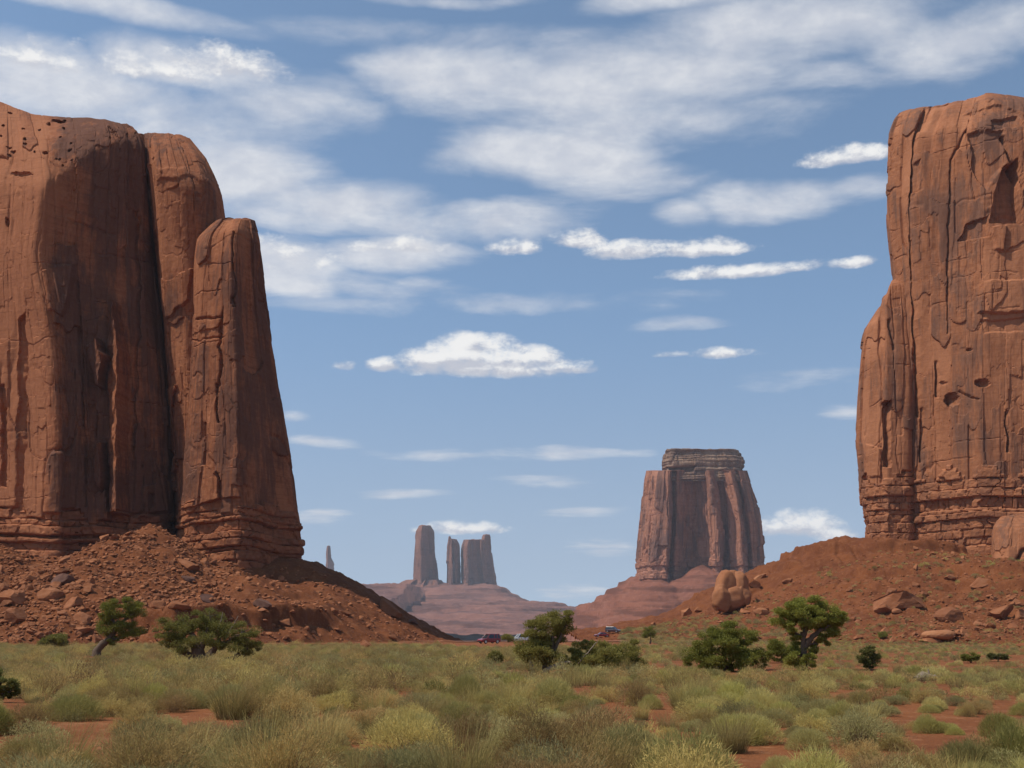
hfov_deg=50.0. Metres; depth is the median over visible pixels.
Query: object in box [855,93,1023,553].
sandstone butte
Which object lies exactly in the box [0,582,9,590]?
boulder
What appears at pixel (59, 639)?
leafy shrub
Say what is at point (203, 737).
grass clump
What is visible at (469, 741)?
sagebrush
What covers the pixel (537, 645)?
juniper tree
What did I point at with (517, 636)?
parked car
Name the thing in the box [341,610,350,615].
boulder
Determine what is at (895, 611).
boulder
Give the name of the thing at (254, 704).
sagebrush
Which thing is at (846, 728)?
grey sage
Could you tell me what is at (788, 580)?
boulder
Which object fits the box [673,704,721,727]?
sagebrush
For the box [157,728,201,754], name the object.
sagebrush
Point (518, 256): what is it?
sky
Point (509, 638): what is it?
juniper shrub
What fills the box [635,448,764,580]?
sandstone butte
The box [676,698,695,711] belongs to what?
rabbitbrush
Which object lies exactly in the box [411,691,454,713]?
grass clump
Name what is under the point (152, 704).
sagebrush
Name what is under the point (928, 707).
rabbitbrush
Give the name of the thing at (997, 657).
leafy shrub
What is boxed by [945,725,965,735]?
rabbitbrush
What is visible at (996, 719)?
rabbitbrush
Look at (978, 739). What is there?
sagebrush
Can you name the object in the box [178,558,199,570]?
boulder
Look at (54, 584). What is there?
boulder
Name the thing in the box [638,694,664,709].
rabbitbrush
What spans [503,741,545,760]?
sagebrush
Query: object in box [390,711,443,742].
rabbitbrush
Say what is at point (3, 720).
rabbitbrush
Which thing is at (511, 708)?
sagebrush
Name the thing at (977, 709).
sagebrush
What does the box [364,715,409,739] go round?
sagebrush
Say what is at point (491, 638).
parked car
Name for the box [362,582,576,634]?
hill
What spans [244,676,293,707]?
sagebrush
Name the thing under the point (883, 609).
boulder
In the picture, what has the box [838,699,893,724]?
grass clump
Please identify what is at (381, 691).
sagebrush
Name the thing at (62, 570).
boulder
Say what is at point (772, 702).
grass clump
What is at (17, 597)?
boulder
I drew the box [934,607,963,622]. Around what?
boulder
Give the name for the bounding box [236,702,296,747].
sagebrush
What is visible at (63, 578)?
boulder
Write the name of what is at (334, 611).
boulder
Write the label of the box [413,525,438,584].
rock tower
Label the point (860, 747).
sagebrush
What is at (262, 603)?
boulder
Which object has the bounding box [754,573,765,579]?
boulder
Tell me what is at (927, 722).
rabbitbrush
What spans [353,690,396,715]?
grass clump
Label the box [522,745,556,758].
sagebrush
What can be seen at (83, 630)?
boulder
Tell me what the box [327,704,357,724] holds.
sagebrush
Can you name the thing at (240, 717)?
grass clump
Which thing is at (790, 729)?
rabbitbrush
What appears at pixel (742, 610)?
boulder
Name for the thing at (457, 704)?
rabbitbrush
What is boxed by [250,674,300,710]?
sagebrush
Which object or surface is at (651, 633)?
juniper shrub
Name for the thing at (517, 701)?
rabbitbrush
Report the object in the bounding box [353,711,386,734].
grass clump
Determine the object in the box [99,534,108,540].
boulder
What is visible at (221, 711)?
grass clump
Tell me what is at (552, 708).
grass clump
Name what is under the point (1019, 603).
boulder
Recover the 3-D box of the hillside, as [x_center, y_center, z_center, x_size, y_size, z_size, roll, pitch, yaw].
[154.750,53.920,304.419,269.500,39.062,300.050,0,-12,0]
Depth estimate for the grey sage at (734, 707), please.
24.34 m
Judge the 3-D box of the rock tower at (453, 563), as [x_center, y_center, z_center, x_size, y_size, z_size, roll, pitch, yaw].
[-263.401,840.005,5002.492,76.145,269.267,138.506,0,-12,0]
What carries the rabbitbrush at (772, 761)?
on the ground
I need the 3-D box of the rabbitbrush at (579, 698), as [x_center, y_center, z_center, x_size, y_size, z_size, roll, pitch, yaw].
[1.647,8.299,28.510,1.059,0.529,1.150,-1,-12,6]
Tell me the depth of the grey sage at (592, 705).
24.19 m
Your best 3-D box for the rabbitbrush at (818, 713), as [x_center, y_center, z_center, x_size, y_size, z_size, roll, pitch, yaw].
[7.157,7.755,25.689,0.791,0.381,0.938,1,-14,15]
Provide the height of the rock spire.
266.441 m
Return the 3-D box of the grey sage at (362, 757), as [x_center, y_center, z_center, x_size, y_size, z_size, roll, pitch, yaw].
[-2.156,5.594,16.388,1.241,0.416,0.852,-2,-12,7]
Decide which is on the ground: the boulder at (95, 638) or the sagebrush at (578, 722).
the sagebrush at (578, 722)
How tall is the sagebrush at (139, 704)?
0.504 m
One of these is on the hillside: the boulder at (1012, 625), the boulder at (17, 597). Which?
the boulder at (1012, 625)
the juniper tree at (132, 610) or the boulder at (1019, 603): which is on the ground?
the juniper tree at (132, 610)
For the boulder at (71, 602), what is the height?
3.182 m
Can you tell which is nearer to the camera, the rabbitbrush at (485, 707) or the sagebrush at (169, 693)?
the rabbitbrush at (485, 707)
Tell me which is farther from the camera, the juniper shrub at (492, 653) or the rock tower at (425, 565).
the rock tower at (425, 565)
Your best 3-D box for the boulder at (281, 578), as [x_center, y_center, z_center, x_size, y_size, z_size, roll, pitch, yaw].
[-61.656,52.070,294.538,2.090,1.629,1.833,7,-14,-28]
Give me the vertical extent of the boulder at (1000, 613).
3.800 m
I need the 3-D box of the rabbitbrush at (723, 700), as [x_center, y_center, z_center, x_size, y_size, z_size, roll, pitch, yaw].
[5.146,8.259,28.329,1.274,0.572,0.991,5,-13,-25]
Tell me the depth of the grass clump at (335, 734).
18.55 m
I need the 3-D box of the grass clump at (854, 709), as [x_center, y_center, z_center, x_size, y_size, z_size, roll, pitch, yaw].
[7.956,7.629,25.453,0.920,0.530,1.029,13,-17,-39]
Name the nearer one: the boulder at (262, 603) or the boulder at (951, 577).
the boulder at (262, 603)
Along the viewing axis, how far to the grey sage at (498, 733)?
18.32 m
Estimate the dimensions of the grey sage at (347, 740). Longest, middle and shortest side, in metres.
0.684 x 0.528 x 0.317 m
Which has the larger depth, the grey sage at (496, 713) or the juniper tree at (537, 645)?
the juniper tree at (537, 645)
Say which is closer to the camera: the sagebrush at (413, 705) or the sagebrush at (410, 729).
the sagebrush at (410, 729)
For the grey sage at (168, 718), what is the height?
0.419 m
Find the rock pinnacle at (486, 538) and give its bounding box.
[482,534,490,549]
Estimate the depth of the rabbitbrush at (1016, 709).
28.40 m
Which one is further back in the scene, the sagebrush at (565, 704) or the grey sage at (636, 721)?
the sagebrush at (565, 704)
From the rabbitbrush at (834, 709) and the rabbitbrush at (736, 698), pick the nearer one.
the rabbitbrush at (834, 709)
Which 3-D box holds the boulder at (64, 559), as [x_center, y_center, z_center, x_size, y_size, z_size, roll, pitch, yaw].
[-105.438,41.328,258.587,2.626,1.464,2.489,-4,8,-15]
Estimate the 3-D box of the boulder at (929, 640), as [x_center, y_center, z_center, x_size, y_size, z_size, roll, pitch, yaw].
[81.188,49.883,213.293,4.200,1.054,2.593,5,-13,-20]
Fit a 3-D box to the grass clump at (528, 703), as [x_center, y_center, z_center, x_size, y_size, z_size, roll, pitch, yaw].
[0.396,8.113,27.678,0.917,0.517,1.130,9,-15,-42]
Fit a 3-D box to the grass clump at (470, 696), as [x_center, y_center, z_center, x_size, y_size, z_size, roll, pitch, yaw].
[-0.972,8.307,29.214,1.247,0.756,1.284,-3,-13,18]
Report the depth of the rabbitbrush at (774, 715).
24.43 m
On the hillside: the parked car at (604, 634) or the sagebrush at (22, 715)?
the parked car at (604, 634)
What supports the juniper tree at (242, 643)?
on the ground
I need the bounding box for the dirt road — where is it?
[399,637,761,641]
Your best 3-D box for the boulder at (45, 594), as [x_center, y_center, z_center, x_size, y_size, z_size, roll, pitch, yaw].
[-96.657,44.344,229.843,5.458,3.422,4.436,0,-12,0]
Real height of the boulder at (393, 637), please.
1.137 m
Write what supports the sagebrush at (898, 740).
on the ground
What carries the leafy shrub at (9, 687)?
on the ground
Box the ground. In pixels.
[0,635,1023,767]
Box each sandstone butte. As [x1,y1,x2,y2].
[0,102,304,574]
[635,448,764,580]
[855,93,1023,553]
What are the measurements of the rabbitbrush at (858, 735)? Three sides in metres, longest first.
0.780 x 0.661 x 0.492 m
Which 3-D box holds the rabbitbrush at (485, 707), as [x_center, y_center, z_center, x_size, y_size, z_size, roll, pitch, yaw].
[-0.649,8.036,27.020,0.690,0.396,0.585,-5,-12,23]
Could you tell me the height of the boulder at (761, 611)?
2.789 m
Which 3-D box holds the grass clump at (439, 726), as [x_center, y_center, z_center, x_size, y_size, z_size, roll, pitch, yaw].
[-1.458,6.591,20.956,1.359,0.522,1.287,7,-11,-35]
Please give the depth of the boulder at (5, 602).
224.28 m
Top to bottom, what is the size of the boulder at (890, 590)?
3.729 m
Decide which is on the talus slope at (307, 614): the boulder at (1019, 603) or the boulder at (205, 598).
the boulder at (205, 598)
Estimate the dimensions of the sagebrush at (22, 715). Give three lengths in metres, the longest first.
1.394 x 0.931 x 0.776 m
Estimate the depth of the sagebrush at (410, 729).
17.10 m
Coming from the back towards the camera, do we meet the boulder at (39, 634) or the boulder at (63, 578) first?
the boulder at (63, 578)
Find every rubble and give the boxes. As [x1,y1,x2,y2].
[0,524,442,642]
[610,537,1023,642]
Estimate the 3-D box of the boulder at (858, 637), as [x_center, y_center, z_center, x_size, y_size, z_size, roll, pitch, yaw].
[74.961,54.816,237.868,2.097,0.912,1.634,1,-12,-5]
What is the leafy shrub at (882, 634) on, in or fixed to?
on the hillside
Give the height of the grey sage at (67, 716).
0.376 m
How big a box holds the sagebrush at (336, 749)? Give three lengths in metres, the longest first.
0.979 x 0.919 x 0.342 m
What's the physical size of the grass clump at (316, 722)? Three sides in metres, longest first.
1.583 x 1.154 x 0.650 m
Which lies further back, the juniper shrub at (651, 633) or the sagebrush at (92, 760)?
the juniper shrub at (651, 633)
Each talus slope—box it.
[0,523,463,643]
[547,565,718,640]
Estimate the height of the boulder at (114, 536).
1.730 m
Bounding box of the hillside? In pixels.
[565,535,1023,644]
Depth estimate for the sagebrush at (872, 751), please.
15.92 m
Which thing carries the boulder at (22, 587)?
on the talus slope at (307, 614)
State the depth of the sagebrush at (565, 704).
27.22 m
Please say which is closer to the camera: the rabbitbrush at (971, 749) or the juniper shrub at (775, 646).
the rabbitbrush at (971, 749)
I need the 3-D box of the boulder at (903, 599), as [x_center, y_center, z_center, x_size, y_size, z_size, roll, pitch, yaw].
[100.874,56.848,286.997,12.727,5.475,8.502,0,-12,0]
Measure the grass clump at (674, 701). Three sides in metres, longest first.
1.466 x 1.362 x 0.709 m
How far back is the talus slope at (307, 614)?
253.07 m
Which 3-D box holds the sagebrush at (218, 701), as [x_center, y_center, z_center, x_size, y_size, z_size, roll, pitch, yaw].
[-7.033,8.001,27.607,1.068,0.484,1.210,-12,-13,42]
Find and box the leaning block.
[991,513,1023,559]
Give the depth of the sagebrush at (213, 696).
29.29 m
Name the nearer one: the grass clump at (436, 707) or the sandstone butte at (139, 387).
the grass clump at (436, 707)
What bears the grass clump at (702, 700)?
on the ground
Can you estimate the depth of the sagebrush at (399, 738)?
19.90 m
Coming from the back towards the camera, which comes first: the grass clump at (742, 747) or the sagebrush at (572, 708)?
the sagebrush at (572, 708)
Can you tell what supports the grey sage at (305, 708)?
on the ground
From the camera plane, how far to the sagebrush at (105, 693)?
27.67 m
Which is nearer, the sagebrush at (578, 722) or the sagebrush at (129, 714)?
the sagebrush at (578, 722)
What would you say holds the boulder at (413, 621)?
on the talus slope at (307, 614)
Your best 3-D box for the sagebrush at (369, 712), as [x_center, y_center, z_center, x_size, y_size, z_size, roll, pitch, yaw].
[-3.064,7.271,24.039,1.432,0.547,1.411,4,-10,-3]
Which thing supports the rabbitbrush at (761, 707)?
on the ground
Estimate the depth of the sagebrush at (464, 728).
19.91 m
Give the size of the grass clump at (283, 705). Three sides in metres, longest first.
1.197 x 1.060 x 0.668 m
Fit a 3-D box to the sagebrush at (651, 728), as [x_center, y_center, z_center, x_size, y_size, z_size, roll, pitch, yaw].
[1.976,5.444,16.670,1.491,0.784,1.529,-1,-10,20]
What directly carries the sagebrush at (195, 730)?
on the ground
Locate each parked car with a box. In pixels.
[477,634,500,643]
[513,634,528,640]
[594,632,609,636]
[605,627,620,632]
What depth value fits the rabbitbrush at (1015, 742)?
15.90 m
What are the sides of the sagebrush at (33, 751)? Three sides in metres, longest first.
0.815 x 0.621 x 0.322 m
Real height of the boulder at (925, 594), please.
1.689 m
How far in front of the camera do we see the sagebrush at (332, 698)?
28.59 m
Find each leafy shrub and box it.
[0,667,20,700]
[35,632,71,646]
[877,631,887,638]
[960,652,980,662]
[985,653,1008,661]
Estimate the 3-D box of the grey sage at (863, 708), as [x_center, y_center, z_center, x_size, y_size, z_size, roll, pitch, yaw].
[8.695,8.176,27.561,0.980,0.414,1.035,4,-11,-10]
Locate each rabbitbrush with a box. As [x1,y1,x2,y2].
[0,701,20,735]
[41,693,110,721]
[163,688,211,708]
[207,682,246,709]
[324,706,346,716]
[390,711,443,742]
[428,691,455,708]
[438,699,480,720]
[473,687,503,709]
[477,704,495,717]
[506,697,536,710]
[529,707,559,720]
[557,693,592,711]
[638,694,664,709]
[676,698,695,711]
[687,702,721,719]
[697,711,765,745]
[699,694,729,712]
[711,690,743,705]
[719,711,786,745]
[734,696,770,718]
[738,684,780,707]
[754,707,795,727]
[760,753,790,767]
[769,700,798,715]
[781,725,808,737]
[784,726,833,751]
[794,713,825,726]
[795,696,840,715]
[805,707,832,722]
[820,698,853,718]
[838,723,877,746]
[911,712,941,733]
[916,704,939,713]
[930,721,948,733]
[933,735,998,767]
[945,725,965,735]
[976,710,1017,737]
[981,718,1023,767]
[1006,701,1023,715]
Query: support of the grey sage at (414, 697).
on the ground
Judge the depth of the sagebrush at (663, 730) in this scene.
22.10 m
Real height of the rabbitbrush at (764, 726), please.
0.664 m
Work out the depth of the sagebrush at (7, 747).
18.46 m
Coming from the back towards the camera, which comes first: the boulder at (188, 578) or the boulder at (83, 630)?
the boulder at (188, 578)
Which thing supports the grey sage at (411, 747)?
on the ground
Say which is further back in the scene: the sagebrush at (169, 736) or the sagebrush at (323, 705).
the sagebrush at (323, 705)
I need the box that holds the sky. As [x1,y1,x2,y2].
[0,0,1023,606]
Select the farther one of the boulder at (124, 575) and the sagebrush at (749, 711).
the boulder at (124, 575)
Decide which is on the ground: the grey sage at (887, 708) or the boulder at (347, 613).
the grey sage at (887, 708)
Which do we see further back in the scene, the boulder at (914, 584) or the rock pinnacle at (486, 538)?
the rock pinnacle at (486, 538)
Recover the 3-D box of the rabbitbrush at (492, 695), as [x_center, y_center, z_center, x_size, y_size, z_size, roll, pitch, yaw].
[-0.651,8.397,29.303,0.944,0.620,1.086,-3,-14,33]
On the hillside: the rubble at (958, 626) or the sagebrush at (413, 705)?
the rubble at (958, 626)
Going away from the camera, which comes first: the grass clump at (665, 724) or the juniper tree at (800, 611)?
the grass clump at (665, 724)
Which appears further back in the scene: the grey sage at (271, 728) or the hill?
the hill
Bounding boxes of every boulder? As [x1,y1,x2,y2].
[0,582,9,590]
[0,590,25,604]
[0,600,12,605]
[4,608,26,624]
[20,585,28,589]
[25,576,39,581]
[34,632,42,637]
[36,587,64,600]
[43,573,52,579]
[50,581,60,587]
[51,573,74,584]
[57,568,70,573]
[57,609,67,615]
[58,556,69,562]
[63,597,82,609]
[73,612,91,624]
[73,627,92,633]
[83,583,92,592]
[84,578,94,583]
[92,634,102,643]
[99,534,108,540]
[110,534,118,539]
[121,573,128,577]
[125,531,135,535]
[148,600,165,608]
[169,601,190,610]
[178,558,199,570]
[181,576,194,582]
[200,557,209,564]
[200,594,213,602]
[253,598,271,609]
[278,575,284,580]
[278,618,290,625]
[331,607,338,614]
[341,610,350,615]
[360,640,374,646]
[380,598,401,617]
[388,635,396,639]
[408,619,417,624]
[681,608,691,616]
[712,570,750,612]
[740,608,750,613]
[749,580,760,587]
[753,607,768,615]
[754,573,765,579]
[782,578,792,582]
[853,635,862,638]
[873,590,925,609]
[873,604,891,613]
[886,588,896,594]
[891,608,901,613]
[912,582,919,586]
[917,638,940,642]
[920,592,927,596]
[921,629,955,640]
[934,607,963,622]
[944,574,955,579]
[969,577,994,588]
[985,623,995,627]
[989,604,1013,619]
[1007,622,1017,629]
[1014,609,1023,618]
[1015,602,1023,605]
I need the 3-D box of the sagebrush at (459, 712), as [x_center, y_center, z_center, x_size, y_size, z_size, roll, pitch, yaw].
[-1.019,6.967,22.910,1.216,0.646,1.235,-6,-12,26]
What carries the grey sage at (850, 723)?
on the ground
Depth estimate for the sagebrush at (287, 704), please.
24.58 m
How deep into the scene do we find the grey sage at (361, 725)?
21.71 m
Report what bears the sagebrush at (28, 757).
on the ground
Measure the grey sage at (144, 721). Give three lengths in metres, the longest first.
1.294 x 1.258 x 0.807 m
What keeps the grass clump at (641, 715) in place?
on the ground
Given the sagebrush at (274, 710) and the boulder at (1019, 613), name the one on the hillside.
the boulder at (1019, 613)
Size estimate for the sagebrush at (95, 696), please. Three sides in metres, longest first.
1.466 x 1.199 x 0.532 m
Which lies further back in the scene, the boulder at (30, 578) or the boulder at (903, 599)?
the boulder at (903, 599)
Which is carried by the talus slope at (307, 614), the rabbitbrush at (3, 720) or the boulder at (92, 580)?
the boulder at (92, 580)
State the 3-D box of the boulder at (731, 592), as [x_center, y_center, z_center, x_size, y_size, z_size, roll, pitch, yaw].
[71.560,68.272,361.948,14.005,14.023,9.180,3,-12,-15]
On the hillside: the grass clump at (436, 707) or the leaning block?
the leaning block
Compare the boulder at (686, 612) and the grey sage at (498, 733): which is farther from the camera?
the boulder at (686, 612)
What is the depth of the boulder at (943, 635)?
212.81 m
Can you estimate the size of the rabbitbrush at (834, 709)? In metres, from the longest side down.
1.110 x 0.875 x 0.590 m
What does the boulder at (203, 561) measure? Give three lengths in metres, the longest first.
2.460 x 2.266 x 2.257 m
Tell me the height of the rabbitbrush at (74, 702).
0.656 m
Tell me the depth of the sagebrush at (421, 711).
22.57 m
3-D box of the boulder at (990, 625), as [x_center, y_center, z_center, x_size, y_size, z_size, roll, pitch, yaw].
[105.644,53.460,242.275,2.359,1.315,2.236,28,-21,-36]
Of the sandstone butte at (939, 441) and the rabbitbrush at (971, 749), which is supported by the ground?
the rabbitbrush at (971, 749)
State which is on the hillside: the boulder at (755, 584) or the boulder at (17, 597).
the boulder at (755, 584)
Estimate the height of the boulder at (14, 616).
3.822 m
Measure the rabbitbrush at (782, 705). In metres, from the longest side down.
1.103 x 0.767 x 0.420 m
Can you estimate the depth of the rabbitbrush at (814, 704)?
26.56 m
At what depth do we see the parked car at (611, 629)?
337.36 m
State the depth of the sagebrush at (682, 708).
27.13 m
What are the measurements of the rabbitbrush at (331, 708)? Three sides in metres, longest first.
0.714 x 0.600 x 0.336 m
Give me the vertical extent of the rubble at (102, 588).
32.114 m
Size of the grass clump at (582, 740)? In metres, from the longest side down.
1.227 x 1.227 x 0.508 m
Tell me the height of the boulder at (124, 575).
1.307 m
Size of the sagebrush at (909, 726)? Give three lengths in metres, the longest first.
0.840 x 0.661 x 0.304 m
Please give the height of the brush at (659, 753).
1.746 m
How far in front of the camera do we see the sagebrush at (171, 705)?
27.39 m
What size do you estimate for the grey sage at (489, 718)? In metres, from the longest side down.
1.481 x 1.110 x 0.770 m
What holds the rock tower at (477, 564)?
on the hill
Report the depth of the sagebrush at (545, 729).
17.92 m
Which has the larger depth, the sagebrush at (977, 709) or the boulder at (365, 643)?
the boulder at (365, 643)
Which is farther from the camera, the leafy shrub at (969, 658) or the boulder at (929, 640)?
the boulder at (929, 640)
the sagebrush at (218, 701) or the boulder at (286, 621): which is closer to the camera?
the sagebrush at (218, 701)
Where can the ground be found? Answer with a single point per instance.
(755, 756)
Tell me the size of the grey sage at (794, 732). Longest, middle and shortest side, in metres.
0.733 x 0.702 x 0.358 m
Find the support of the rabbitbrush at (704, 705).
on the ground
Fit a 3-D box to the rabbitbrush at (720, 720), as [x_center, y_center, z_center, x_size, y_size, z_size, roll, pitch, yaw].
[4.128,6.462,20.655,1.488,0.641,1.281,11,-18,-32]
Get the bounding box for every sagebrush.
[0,694,59,734]
[0,736,39,761]
[7,749,59,766]
[24,746,46,755]
[25,698,68,719]
[70,750,107,767]
[79,684,129,709]
[86,693,114,715]
[94,691,130,717]
[106,697,166,733]
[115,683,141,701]
[117,689,169,714]
[123,697,153,715]
[150,691,192,712]
[156,688,203,709]
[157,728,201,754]
[167,716,218,752]
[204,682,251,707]
[209,692,231,710]
[212,680,268,717]
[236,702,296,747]
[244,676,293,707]
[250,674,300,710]
[262,676,322,723]
[311,712,362,744]
[312,695,336,713]
[313,689,362,711]
[317,741,360,761]
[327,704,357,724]
[346,705,388,725]
[353,685,410,709]
[356,707,464,760]
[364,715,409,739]
[368,706,420,744]
[387,702,423,715]
[389,732,416,747]
[395,707,436,719]
[427,704,495,746]
[437,702,480,727]
[442,735,480,755]
[489,692,549,724]
[496,697,582,758]
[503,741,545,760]
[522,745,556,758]
[535,702,637,749]
[559,693,592,719]
[560,698,574,707]
[608,717,675,763]
[656,726,675,736]
[669,695,726,720]
[673,700,691,718]
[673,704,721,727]
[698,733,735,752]
[724,704,770,734]
[788,712,837,736]
[833,737,882,762]
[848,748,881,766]
[873,732,920,751]
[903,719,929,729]
[933,731,1017,767]
[953,700,976,716]
[967,696,994,714]
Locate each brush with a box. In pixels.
[0,549,1023,701]
[0,669,1023,767]
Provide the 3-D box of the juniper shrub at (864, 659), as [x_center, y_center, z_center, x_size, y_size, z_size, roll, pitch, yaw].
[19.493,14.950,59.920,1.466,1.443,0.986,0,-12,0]
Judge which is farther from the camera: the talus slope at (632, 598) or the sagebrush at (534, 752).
the talus slope at (632, 598)
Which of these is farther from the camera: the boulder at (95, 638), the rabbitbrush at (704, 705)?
the boulder at (95, 638)
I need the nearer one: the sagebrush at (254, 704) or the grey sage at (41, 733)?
the grey sage at (41, 733)
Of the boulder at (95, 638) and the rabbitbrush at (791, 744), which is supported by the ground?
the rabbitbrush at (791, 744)
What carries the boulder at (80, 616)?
on the talus slope at (307, 614)
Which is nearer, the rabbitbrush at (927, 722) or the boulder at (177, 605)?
the rabbitbrush at (927, 722)
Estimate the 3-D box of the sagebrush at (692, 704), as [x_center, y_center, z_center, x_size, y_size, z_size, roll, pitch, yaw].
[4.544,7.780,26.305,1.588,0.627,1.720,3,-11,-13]
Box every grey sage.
[0,716,70,755]
[47,707,86,722]
[111,709,174,753]
[152,713,185,731]
[177,720,229,738]
[216,715,281,750]
[277,699,316,718]
[329,732,350,746]
[332,745,385,767]
[341,718,365,738]
[363,739,467,767]
[389,689,450,712]
[455,707,513,741]
[479,715,538,753]
[486,708,506,722]
[526,708,572,727]
[571,695,612,720]
[632,718,649,727]
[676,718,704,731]
[711,695,760,718]
[775,695,812,715]
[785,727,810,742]
[822,704,900,749]
[825,711,881,734]
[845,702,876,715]
[858,701,902,716]
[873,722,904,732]
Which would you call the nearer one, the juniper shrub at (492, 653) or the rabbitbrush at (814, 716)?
the rabbitbrush at (814, 716)
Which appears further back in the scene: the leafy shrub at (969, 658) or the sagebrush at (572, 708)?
the leafy shrub at (969, 658)
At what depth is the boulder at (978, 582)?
292.68 m
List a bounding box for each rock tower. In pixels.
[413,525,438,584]
[446,539,460,584]
[461,539,496,584]
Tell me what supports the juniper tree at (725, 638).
on the ground
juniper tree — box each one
[92,596,147,656]
[150,607,263,660]
[512,609,648,672]
[679,619,768,671]
[767,593,849,670]
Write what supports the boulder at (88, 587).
on the talus slope at (307, 614)
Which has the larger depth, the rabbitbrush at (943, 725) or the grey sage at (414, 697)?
the grey sage at (414, 697)
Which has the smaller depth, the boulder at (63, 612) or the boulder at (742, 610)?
the boulder at (63, 612)
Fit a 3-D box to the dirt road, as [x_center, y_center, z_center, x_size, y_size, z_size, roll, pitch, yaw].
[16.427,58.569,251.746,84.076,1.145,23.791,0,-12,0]
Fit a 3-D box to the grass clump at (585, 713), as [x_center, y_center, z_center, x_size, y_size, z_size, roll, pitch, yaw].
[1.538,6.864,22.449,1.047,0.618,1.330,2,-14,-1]
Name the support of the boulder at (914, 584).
on the hillside
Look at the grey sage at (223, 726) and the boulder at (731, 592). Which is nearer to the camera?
the grey sage at (223, 726)
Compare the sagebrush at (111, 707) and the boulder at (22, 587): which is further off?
the boulder at (22, 587)
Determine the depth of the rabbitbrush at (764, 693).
28.74 m
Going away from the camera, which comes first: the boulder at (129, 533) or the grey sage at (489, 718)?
the grey sage at (489, 718)
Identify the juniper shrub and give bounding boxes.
[485,649,503,662]
[501,634,515,641]
[641,626,657,643]
[764,638,792,662]
[855,645,881,668]
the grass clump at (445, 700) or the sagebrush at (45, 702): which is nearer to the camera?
the sagebrush at (45, 702)
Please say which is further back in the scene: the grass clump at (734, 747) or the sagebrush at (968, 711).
the sagebrush at (968, 711)
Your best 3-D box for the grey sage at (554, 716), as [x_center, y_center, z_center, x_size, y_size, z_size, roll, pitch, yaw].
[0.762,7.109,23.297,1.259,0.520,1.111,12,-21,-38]
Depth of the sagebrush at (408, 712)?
20.82 m
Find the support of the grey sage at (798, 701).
on the ground
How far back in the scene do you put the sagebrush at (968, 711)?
27.86 m
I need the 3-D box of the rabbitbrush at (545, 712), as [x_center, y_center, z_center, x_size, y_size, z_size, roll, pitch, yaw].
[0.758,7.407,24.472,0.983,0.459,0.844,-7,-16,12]
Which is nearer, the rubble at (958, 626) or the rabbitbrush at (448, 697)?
the rabbitbrush at (448, 697)
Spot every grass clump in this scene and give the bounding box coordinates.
[154,721,239,763]
[190,679,267,719]
[226,706,250,719]
[274,693,304,718]
[280,699,364,754]
[292,712,341,734]
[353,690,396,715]
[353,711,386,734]
[408,713,452,738]
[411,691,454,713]
[437,691,466,708]
[460,682,489,705]
[516,697,541,712]
[543,701,562,710]
[562,727,602,755]
[568,707,606,729]
[625,696,655,719]
[650,711,685,730]
[660,686,701,710]
[685,695,716,709]
[688,720,751,753]
[693,708,766,753]
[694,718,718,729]
[743,690,791,710]
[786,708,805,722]
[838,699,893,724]
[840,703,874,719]
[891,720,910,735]
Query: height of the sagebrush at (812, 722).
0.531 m
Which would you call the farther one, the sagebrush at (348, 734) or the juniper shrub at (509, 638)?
the juniper shrub at (509, 638)
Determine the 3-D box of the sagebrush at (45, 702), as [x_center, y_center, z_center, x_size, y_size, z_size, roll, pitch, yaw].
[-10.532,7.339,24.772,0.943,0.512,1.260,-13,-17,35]
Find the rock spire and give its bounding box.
[326,546,333,569]
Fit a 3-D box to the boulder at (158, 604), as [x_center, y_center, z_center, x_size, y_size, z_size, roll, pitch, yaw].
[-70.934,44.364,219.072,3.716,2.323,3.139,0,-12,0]
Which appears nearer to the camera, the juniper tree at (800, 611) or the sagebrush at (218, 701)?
the sagebrush at (218, 701)

